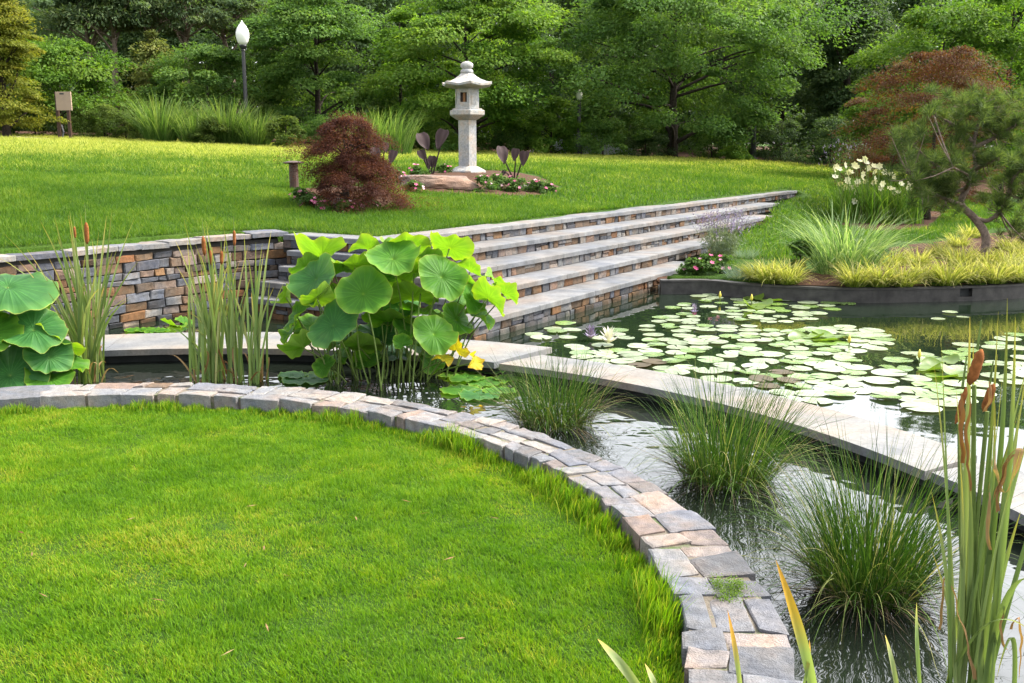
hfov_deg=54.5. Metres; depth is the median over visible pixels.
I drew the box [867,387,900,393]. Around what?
lily pad
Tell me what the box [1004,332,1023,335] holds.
lily pad
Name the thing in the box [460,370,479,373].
floating lotus leaf
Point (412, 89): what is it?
broadleaf tree
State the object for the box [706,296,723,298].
lily pad
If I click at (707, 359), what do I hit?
lily pad
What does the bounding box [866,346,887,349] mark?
lily pad
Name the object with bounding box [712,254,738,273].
flowering plant
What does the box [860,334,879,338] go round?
lily pad
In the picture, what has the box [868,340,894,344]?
lily pad
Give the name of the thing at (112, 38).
pine tree
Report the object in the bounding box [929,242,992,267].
golden grass
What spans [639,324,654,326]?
lily pad
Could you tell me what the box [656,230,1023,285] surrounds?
planting bed
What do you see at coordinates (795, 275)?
golden grass
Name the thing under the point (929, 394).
lily pad
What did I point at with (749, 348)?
lily pad
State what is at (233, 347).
cattail clump
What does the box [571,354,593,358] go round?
lily pad
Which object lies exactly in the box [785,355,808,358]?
lily pad
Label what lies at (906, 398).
lily pad
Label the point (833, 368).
lily pad
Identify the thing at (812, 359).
lily pad
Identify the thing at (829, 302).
lily pad
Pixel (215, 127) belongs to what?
shrub
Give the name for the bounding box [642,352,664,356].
lily pad
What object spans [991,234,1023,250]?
golden grass
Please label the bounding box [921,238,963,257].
golden grass
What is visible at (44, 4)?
pine tree
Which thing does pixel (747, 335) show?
lily pad
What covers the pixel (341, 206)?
flowering plant
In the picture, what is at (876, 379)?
lily pad
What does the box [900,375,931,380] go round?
lily pad
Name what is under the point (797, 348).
lily pad
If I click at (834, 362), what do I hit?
lily pad
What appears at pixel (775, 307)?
lily pad
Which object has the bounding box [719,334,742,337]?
lily pad
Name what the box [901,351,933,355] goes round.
lily pad
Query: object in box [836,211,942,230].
lily bed
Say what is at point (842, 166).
verbena
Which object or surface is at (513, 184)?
flowering plant
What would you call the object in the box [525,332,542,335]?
lily pad
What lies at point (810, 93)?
woodland tree
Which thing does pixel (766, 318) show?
lily pad
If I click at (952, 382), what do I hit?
lily pad
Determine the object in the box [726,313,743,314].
lily pad
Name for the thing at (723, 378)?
lily pad
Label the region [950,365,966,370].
lily pad
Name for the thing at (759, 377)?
lily pad
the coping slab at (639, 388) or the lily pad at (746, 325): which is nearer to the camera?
the coping slab at (639, 388)
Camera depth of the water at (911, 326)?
9.32 m
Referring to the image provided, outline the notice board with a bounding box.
[54,92,71,138]
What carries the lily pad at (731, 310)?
on the water at (911, 326)
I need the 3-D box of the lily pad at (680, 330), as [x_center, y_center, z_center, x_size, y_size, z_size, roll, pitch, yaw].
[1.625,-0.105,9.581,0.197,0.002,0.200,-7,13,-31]
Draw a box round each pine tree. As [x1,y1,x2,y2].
[11,0,167,135]
[34,0,152,136]
[87,0,208,109]
[88,0,243,113]
[167,0,280,123]
[221,0,309,135]
[879,80,1023,251]
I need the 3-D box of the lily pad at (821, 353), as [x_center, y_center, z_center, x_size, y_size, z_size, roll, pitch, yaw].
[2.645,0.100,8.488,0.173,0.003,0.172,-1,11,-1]
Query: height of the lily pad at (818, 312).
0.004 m
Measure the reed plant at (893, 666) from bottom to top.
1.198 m
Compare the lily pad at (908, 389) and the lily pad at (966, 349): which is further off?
the lily pad at (966, 349)
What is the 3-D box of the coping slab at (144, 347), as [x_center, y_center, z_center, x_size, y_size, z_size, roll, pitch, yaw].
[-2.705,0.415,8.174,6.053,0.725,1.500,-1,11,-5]
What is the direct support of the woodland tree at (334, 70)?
on the forest floor
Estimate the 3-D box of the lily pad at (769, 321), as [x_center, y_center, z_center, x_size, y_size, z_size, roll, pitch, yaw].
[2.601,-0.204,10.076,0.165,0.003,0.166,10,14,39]
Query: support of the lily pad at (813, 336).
on the water at (911, 326)
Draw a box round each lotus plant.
[0,271,89,387]
[161,316,192,327]
[270,231,518,390]
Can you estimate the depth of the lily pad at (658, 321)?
10.12 m
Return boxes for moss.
[698,572,762,602]
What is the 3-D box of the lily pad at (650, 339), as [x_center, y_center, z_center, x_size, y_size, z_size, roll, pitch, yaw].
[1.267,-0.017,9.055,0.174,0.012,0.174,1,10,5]
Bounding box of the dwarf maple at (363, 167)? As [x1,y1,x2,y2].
[274,110,442,213]
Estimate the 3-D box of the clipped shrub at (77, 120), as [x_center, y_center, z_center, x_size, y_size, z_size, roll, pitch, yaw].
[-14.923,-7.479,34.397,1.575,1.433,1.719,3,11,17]
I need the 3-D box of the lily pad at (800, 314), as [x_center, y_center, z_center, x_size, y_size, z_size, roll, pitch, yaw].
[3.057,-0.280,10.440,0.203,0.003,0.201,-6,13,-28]
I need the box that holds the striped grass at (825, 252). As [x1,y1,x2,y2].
[769,198,934,275]
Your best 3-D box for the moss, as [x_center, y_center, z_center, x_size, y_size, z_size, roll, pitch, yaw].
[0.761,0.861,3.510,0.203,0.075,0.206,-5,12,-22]
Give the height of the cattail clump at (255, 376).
1.162 m
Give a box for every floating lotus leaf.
[124,327,150,331]
[135,327,159,331]
[144,328,169,332]
[277,371,307,378]
[282,373,328,384]
[304,371,335,377]
[438,371,462,376]
[439,384,481,395]
[449,372,484,381]
[458,389,501,400]
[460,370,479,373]
[466,376,507,386]
[480,370,504,373]
[482,386,516,394]
[493,374,521,381]
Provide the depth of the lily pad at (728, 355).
8.38 m
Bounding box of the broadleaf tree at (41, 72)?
[1,33,146,133]
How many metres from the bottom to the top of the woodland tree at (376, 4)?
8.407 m
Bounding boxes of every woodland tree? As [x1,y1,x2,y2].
[0,0,129,131]
[3,25,139,122]
[59,12,228,131]
[145,11,343,136]
[241,0,377,121]
[247,0,459,137]
[333,0,507,140]
[417,1,575,140]
[435,0,629,147]
[521,0,688,151]
[607,1,760,149]
[656,0,805,155]
[681,0,871,157]
[727,0,886,153]
[852,0,1023,147]
[942,0,1023,179]
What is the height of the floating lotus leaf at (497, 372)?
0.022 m
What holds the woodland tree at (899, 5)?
on the forest floor
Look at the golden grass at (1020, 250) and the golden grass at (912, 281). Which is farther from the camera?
the golden grass at (1020, 250)
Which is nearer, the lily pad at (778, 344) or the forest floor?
the lily pad at (778, 344)
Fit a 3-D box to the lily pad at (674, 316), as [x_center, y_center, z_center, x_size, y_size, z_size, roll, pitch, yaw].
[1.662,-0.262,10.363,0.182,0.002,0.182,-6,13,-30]
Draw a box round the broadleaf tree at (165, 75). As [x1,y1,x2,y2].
[126,41,279,126]
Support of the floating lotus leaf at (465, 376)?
on the moat water at (856, 659)
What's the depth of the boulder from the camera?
16.40 m
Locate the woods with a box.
[0,0,1023,142]
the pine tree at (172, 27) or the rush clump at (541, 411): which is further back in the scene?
the pine tree at (172, 27)
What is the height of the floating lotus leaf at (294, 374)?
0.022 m
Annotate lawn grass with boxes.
[0,133,1023,271]
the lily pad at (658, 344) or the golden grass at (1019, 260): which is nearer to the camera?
the lily pad at (658, 344)
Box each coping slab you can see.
[10,332,551,374]
[499,355,976,487]
[931,461,1023,530]
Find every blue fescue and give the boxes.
[718,262,753,279]
[729,244,760,258]
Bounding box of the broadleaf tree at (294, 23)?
[233,0,419,138]
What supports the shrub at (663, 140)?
on the ground at (316, 624)
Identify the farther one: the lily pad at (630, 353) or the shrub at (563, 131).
the shrub at (563, 131)
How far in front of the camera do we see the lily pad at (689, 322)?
10.03 m
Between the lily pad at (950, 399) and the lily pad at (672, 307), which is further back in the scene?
the lily pad at (672, 307)
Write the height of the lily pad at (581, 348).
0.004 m
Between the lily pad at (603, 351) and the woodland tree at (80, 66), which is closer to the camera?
the lily pad at (603, 351)
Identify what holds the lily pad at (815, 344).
on the water at (911, 326)
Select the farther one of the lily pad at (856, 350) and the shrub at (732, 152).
the shrub at (732, 152)
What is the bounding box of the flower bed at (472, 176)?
[422,170,558,195]
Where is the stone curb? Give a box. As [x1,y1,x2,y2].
[0,382,802,682]
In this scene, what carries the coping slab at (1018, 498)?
on the ground at (316, 624)
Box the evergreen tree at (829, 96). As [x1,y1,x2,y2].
[779,0,912,168]
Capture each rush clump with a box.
[467,340,651,448]
[605,342,867,518]
[699,402,1023,674]
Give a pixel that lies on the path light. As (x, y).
(294, 183)
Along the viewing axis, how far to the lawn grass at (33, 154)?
16.41 m
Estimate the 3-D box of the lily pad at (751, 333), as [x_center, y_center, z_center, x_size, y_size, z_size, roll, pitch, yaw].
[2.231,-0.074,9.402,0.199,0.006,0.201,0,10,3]
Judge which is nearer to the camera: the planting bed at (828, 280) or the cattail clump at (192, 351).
the cattail clump at (192, 351)
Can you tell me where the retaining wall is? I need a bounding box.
[0,229,287,335]
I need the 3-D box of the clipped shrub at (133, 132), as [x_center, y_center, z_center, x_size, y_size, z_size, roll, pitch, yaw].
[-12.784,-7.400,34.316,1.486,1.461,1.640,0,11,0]
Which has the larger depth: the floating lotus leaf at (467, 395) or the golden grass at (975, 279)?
the golden grass at (975, 279)
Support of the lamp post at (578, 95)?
on the ground at (316, 624)
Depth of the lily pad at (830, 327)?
9.76 m
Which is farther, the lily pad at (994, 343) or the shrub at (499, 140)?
the shrub at (499, 140)
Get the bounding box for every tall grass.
[114,88,203,141]
[162,102,228,142]
[177,89,271,143]
[225,108,290,145]
[322,107,429,154]
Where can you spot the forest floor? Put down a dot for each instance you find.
(684, 154)
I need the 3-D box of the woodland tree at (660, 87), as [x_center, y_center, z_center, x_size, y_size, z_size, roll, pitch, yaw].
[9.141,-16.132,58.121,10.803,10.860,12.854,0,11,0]
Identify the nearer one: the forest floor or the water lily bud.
the water lily bud
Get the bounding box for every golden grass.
[730,256,779,281]
[743,255,799,286]
[760,256,818,284]
[818,257,889,287]
[842,253,910,286]
[874,258,932,286]
[876,244,917,266]
[900,256,950,283]
[903,245,937,265]
[919,251,985,285]
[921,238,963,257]
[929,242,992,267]
[937,231,974,247]
[939,251,1004,283]
[952,223,993,237]
[958,244,1020,266]
[966,253,1023,283]
[990,246,1023,264]
[990,253,1023,282]
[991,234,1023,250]
[1002,237,1023,259]
[1009,251,1023,266]
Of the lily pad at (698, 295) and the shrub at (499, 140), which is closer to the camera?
the lily pad at (698, 295)
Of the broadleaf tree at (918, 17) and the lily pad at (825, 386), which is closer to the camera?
the lily pad at (825, 386)
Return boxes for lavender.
[687,205,759,259]
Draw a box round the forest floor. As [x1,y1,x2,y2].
[1,131,1023,194]
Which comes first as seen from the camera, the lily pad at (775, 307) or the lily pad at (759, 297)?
the lily pad at (775, 307)
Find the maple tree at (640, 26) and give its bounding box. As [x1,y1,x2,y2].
[523,0,882,157]
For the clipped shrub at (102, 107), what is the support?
on the ground at (316, 624)
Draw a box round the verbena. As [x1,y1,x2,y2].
[818,139,870,186]
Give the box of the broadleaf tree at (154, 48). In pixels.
[100,29,198,129]
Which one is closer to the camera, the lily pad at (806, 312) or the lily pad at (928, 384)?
the lily pad at (928, 384)
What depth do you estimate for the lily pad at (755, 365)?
7.99 m
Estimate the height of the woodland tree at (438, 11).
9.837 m
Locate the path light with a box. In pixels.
[283,161,302,188]
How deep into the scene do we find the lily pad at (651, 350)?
8.65 m
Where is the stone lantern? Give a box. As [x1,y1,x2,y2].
[442,61,491,172]
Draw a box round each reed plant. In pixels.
[598,639,656,682]
[728,561,816,682]
[885,603,921,682]
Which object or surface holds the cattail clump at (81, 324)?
on the moat water at (856, 659)
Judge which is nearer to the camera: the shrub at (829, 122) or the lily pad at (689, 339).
the lily pad at (689, 339)
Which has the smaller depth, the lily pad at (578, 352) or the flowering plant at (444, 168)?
the lily pad at (578, 352)
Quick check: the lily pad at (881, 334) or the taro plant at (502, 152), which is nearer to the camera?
the lily pad at (881, 334)
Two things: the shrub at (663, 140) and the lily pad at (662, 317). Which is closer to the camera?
the lily pad at (662, 317)
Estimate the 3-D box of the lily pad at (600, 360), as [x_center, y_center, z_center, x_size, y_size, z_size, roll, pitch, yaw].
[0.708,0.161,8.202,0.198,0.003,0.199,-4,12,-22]
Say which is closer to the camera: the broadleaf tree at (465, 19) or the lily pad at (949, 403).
the lily pad at (949, 403)
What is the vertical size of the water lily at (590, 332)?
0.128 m
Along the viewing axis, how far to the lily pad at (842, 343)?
8.96 m
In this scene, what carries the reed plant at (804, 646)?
on the moat water at (856, 659)
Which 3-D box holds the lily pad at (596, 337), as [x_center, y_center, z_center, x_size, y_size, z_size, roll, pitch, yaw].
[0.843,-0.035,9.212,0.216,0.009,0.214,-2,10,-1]
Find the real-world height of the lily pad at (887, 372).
0.006 m
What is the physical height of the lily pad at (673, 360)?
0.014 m
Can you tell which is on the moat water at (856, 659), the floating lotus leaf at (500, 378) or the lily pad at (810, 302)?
the floating lotus leaf at (500, 378)
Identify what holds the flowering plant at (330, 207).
on the maple bed at (313, 190)
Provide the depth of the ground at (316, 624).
3.92 m
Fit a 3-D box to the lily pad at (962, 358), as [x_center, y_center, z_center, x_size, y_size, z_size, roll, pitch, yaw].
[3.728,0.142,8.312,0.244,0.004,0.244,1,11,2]
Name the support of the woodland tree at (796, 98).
on the forest floor
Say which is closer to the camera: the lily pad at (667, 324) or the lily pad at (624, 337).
the lily pad at (624, 337)
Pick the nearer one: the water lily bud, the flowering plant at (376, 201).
the water lily bud
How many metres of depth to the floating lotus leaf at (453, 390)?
7.21 m
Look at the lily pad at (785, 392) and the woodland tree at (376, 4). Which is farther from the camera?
the woodland tree at (376, 4)
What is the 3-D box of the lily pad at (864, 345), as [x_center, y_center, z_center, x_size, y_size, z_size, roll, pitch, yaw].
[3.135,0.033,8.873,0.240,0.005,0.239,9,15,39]
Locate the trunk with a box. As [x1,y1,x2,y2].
[750,126,756,158]
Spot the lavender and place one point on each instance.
(724, 248)
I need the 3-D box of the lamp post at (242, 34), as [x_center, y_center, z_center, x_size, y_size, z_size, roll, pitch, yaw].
[-9.380,-9.015,34.924,0.461,4.329,0.461,0,11,0]
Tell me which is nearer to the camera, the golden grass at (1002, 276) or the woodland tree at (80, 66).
the golden grass at (1002, 276)
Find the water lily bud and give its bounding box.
[918,349,920,363]
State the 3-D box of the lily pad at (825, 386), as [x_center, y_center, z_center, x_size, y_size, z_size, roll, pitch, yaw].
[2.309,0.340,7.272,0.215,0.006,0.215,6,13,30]
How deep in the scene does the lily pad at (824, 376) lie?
7.67 m
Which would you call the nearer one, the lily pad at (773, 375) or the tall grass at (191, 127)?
the lily pad at (773, 375)
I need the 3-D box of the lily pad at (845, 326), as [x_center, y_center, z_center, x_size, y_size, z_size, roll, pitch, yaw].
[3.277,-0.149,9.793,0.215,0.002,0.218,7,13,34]
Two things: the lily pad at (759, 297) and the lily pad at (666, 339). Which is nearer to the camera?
the lily pad at (666, 339)
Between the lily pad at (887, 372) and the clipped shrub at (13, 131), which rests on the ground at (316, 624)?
the clipped shrub at (13, 131)
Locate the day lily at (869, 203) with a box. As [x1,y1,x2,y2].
[818,156,934,224]
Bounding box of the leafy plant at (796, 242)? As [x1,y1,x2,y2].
[787,237,815,271]
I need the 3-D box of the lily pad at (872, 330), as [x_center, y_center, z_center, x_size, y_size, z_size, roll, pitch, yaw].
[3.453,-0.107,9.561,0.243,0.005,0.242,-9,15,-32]
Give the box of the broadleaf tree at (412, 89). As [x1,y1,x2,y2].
[357,5,450,141]
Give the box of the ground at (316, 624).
[0,144,1023,682]
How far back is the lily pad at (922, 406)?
6.71 m
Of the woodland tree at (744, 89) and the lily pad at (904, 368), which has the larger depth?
the woodland tree at (744, 89)
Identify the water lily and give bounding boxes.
[584,324,598,337]
[599,325,617,342]
[691,304,697,312]
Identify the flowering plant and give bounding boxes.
[288,187,313,202]
[297,193,324,206]
[315,198,336,210]
[333,199,359,212]
[355,192,380,206]
[389,169,404,184]
[401,179,424,192]
[408,163,430,174]
[436,163,453,172]
[472,174,497,191]
[483,172,508,190]
[501,175,527,191]
[520,177,547,193]
[541,181,556,192]
[677,257,702,274]
[694,253,721,274]
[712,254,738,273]
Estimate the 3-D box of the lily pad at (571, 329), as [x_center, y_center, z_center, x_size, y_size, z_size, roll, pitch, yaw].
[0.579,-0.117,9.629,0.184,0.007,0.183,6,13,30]
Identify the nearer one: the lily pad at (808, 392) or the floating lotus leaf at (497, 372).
the lily pad at (808, 392)
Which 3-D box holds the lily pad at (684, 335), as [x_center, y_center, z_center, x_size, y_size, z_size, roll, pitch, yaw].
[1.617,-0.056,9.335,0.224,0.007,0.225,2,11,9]
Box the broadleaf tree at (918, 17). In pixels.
[836,0,1023,174]
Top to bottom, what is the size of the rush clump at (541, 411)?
0.578 m
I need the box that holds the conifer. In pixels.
[0,0,69,136]
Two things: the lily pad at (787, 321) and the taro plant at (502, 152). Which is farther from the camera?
the taro plant at (502, 152)
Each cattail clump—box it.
[0,202,136,384]
[165,222,238,383]
[187,242,208,383]
[208,216,248,384]
[226,234,283,385]
[932,306,1023,682]
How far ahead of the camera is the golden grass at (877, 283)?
11.29 m
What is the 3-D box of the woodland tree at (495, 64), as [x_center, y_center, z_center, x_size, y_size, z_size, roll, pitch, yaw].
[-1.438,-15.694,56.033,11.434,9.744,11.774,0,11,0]
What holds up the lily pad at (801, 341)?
on the water at (911, 326)
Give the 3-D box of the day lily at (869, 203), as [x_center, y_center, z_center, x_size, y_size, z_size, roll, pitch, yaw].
[7.681,-3.143,20.641,2.757,1.411,1.850,-1,11,-6]
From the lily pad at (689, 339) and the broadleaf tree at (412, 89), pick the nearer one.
the lily pad at (689, 339)
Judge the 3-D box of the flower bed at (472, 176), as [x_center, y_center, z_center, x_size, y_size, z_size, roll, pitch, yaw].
[-0.482,-3.093,19.230,2.996,0.381,6.906,0,11,0]
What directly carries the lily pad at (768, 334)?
on the water at (911, 326)
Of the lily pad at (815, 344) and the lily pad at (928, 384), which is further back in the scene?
the lily pad at (815, 344)
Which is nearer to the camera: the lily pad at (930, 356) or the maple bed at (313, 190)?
the lily pad at (930, 356)
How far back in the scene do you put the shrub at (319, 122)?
34.04 m
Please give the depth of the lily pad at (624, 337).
9.24 m
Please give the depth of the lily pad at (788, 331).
9.52 m
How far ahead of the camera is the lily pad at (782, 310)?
10.76 m
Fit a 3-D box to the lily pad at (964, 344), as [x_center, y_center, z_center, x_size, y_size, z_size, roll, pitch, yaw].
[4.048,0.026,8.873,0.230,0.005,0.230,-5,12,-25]
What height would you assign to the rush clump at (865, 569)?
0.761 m
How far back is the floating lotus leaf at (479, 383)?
7.42 m
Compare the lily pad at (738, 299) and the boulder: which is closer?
the lily pad at (738, 299)
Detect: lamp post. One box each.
[236,20,249,127]
[574,89,582,154]
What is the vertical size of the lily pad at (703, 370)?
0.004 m
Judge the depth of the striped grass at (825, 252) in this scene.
12.13 m
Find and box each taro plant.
[370,142,397,162]
[416,128,448,173]
[496,146,528,177]
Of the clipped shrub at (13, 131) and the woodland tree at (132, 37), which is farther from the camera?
the woodland tree at (132, 37)
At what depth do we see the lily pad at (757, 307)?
10.97 m
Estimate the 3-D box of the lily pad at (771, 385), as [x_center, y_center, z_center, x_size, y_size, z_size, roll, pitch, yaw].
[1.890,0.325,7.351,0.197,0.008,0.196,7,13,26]
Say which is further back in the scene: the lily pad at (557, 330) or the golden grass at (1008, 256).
the golden grass at (1008, 256)
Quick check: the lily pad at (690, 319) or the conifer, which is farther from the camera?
the conifer
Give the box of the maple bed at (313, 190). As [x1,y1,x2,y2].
[299,186,392,211]
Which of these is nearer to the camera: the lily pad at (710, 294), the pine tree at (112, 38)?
the lily pad at (710, 294)
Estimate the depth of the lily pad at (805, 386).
7.34 m
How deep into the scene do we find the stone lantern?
19.98 m
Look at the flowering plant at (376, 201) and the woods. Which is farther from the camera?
the woods
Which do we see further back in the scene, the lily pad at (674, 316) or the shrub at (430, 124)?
the shrub at (430, 124)
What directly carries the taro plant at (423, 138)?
on the flower bed at (472, 176)
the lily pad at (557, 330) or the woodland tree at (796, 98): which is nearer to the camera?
the lily pad at (557, 330)
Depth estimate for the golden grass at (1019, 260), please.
12.31 m
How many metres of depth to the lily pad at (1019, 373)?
7.73 m
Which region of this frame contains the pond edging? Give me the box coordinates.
[659,279,1023,302]
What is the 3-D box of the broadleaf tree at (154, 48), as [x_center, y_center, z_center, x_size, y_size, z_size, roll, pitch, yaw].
[-13.854,-9.899,38.692,3.978,4.437,4.221,-5,12,-26]
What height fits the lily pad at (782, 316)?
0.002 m
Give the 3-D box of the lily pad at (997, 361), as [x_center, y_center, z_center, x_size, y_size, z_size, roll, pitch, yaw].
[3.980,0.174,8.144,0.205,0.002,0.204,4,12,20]
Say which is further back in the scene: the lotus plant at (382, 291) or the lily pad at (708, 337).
the lily pad at (708, 337)
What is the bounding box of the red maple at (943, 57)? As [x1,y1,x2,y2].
[828,45,1021,219]
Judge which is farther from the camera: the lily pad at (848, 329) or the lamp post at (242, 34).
the lamp post at (242, 34)
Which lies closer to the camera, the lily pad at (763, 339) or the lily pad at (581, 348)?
the lily pad at (581, 348)
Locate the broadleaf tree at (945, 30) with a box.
[885,0,1023,200]
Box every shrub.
[0,103,29,135]
[15,101,65,135]
[54,104,103,136]
[72,102,120,138]
[91,110,141,138]
[115,107,160,138]
[185,115,231,143]
[265,115,307,146]
[288,110,336,145]
[387,115,458,151]
[476,125,552,152]
[508,105,588,153]
[530,134,631,155]
[572,116,636,155]
[617,128,675,156]
[678,130,750,158]
[717,144,753,160]
[751,119,818,163]
[799,113,867,167]
[846,122,941,179]
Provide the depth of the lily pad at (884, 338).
9.11 m
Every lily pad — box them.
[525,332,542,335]
[530,335,551,338]
[544,327,561,329]
[547,329,566,332]
[555,321,575,324]
[559,335,576,338]
[563,328,580,330]
[564,344,584,347]
[570,350,593,354]
[571,347,589,349]
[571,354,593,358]
[587,358,609,362]
[590,349,612,353]
[591,343,613,346]
[592,336,613,339]
[594,354,618,358]
[609,348,630,351]
[610,328,628,331]
[610,358,634,363]
[613,332,625,335]
[616,336,634,338]
[617,351,642,355]
[623,356,647,360]
[627,343,649,347]
[628,362,651,366]
[638,348,662,352]
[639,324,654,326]
[642,337,658,341]
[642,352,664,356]
[642,358,666,363]
[643,333,663,335]
[647,342,667,345]
[651,320,666,322]
[652,316,669,318]
[653,366,677,369]
[657,338,677,341]
[660,323,674,325]
[662,358,685,362]
[663,315,679,317]
[664,369,689,374]
[665,306,680,308]
[665,350,686,354]
[667,340,686,344]
[667,345,688,348]
[671,329,690,331]
[672,333,695,337]
[674,354,695,358]
[674,364,697,369]
[676,312,692,314]
[680,325,698,328]
[680,348,705,352]
[681,318,699,321]
[682,321,697,323]
[684,338,704,340]
[687,340,708,344]
[690,294,706,296]
[690,345,711,349]
[694,367,722,372]
[695,327,716,330]
[696,324,713,326]
[697,356,723,362]
[698,335,718,338]
[700,305,716,307]
[700,375,731,381]
[703,293,717,295]
[705,339,727,343]
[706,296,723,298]
[711,311,729,313]
[714,362,735,365]
[716,325,737,327]
[716,353,737,356]
[717,328,736,331]
[717,366,739,370]
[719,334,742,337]
[721,344,742,348]
[723,350,739,354]
[725,309,740,311]
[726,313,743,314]
[731,298,746,300]
[732,378,759,383]
[733,299,749,303]
[733,368,759,373]
[736,343,756,346]
[737,332,758,334]
[737,339,753,341]
[738,328,761,331]
[739,346,761,350]
[739,350,763,355]
[740,334,760,337]
[741,324,756,326]
[741,363,768,368]
[743,293,763,299]
[743,299,764,308]
[747,314,762,316]
[749,358,779,363]
[750,337,772,341]
[750,375,773,381]
[752,298,772,306]
[754,383,779,387]
[758,310,775,312]
[758,373,782,377]
[759,317,775,319]
[759,333,779,335]
[759,351,784,356]
[761,320,776,322]
[763,328,779,331]
[765,337,783,340]
[766,307,784,308]
[768,343,787,346]
[769,369,794,373]
[769,389,794,394]
[771,303,787,304]
[773,315,787,317]
[775,309,790,311]
[776,341,799,344]
[777,377,800,382]
[778,320,793,322]
[779,359,805,363]
[780,329,803,333]
[780,395,803,400]
[782,346,808,349]
[784,383,811,388]
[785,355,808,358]
[785,365,812,370]
[787,373,815,379]
[788,330,810,339]
[790,351,814,355]
[792,306,809,308]
[792,311,810,313]
[793,313,812,315]
[793,339,812,342]
[794,328,816,331]
[794,389,826,395]
[798,301,817,303]
[802,317,817,319]
[802,357,824,361]
[803,397,832,403]
[804,333,823,337]
[804,342,827,345]
[804,361,827,365]
[805,379,830,383]
[809,311,827,314]
[809,329,832,337]
[810,373,836,378]
[811,351,831,354]
[812,338,836,340]
[813,384,843,391]
[814,365,845,371]
[817,347,840,351]
[818,304,834,306]
[818,341,837,344]
[819,326,840,329]
[821,301,840,303]
[822,329,836,333]
[822,334,847,337]
[823,307,841,309]
[823,360,850,365]
[824,389,855,395]
[831,345,851,348]
[831,380,864,386]
[832,352,854,355]
[833,354,861,360]
[834,325,855,327]
[835,341,848,344]
[837,331,855,333]
[837,375,863,380]
[839,302,855,304]
[840,328,856,330]
[840,369,866,374]
[841,334,860,336]
[842,364,872,369]
[843,387,871,393]
[845,349,866,352]
[846,338,870,341]
[850,343,876,347]
[853,332,873,334]
[859,328,884,332]
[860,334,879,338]
[863,376,899,383]
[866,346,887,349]
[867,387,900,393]
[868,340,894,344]
[870,391,901,397]
[871,368,906,375]
[873,333,890,336]
[875,337,895,340]
[878,365,913,371]
[883,357,913,361]
[894,386,928,393]
[898,395,933,402]
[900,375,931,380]
[900,401,942,411]
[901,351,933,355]
[911,381,942,387]
[915,391,946,397]
[917,362,943,370]
[919,357,941,368]
[921,355,942,358]
[925,373,957,376]
[930,400,956,406]
[931,387,963,394]
[937,354,959,363]
[941,350,967,355]
[941,363,966,376]
[942,310,957,312]
[942,356,972,360]
[942,380,971,386]
[944,396,978,403]
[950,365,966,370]
[952,342,976,346]
[957,348,977,351]
[963,360,991,365]
[965,379,998,386]
[971,389,996,396]
[980,372,1015,378]
[981,345,1004,348]
[984,341,1004,345]
[984,360,1007,364]
[994,336,1021,340]
[999,379,1023,383]
[1000,345,1023,349]
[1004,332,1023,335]
[1007,361,1023,366]
[1007,366,1023,369]
[1010,355,1023,358]
[1011,370,1023,376]
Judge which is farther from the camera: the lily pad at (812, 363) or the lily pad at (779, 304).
the lily pad at (779, 304)
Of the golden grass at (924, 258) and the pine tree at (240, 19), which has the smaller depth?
the golden grass at (924, 258)
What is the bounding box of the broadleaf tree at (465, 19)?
[354,0,581,150]
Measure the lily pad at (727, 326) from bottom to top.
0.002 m
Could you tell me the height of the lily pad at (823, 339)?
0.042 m
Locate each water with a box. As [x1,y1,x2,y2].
[70,361,1023,682]
[91,258,1023,471]
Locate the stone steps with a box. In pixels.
[248,191,796,340]
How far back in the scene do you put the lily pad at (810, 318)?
10.22 m
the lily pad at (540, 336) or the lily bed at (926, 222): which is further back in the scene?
the lily bed at (926, 222)
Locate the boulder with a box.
[396,175,478,190]
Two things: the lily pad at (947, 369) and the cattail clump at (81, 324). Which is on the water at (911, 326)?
the lily pad at (947, 369)
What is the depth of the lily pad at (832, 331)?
9.58 m
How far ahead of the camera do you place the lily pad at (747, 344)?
8.90 m
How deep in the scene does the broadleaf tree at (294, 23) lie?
37.16 m
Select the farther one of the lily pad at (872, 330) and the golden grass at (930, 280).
the golden grass at (930, 280)
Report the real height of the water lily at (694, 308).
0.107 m
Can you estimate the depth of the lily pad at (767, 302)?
11.18 m
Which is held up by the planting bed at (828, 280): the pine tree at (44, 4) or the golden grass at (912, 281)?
the golden grass at (912, 281)
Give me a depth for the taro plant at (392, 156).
17.61 m
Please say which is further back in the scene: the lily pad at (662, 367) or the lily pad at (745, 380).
the lily pad at (662, 367)
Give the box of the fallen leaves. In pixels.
[19,449,494,655]
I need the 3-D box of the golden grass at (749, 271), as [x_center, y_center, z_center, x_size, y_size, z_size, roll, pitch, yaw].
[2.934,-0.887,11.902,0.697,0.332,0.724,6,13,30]
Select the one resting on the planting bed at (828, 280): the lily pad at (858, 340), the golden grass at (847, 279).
the golden grass at (847, 279)
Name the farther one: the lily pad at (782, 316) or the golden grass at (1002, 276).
the golden grass at (1002, 276)
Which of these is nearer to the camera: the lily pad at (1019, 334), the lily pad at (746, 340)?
the lily pad at (746, 340)
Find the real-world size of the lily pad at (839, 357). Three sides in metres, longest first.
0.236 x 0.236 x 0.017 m
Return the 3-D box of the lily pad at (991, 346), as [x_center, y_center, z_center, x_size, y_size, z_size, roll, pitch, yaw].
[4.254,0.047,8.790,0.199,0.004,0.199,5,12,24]
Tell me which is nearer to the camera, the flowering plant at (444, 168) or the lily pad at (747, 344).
the lily pad at (747, 344)
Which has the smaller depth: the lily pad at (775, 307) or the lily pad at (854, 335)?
the lily pad at (854, 335)
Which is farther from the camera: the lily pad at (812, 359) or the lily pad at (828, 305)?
the lily pad at (828, 305)
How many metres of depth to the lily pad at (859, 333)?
9.42 m

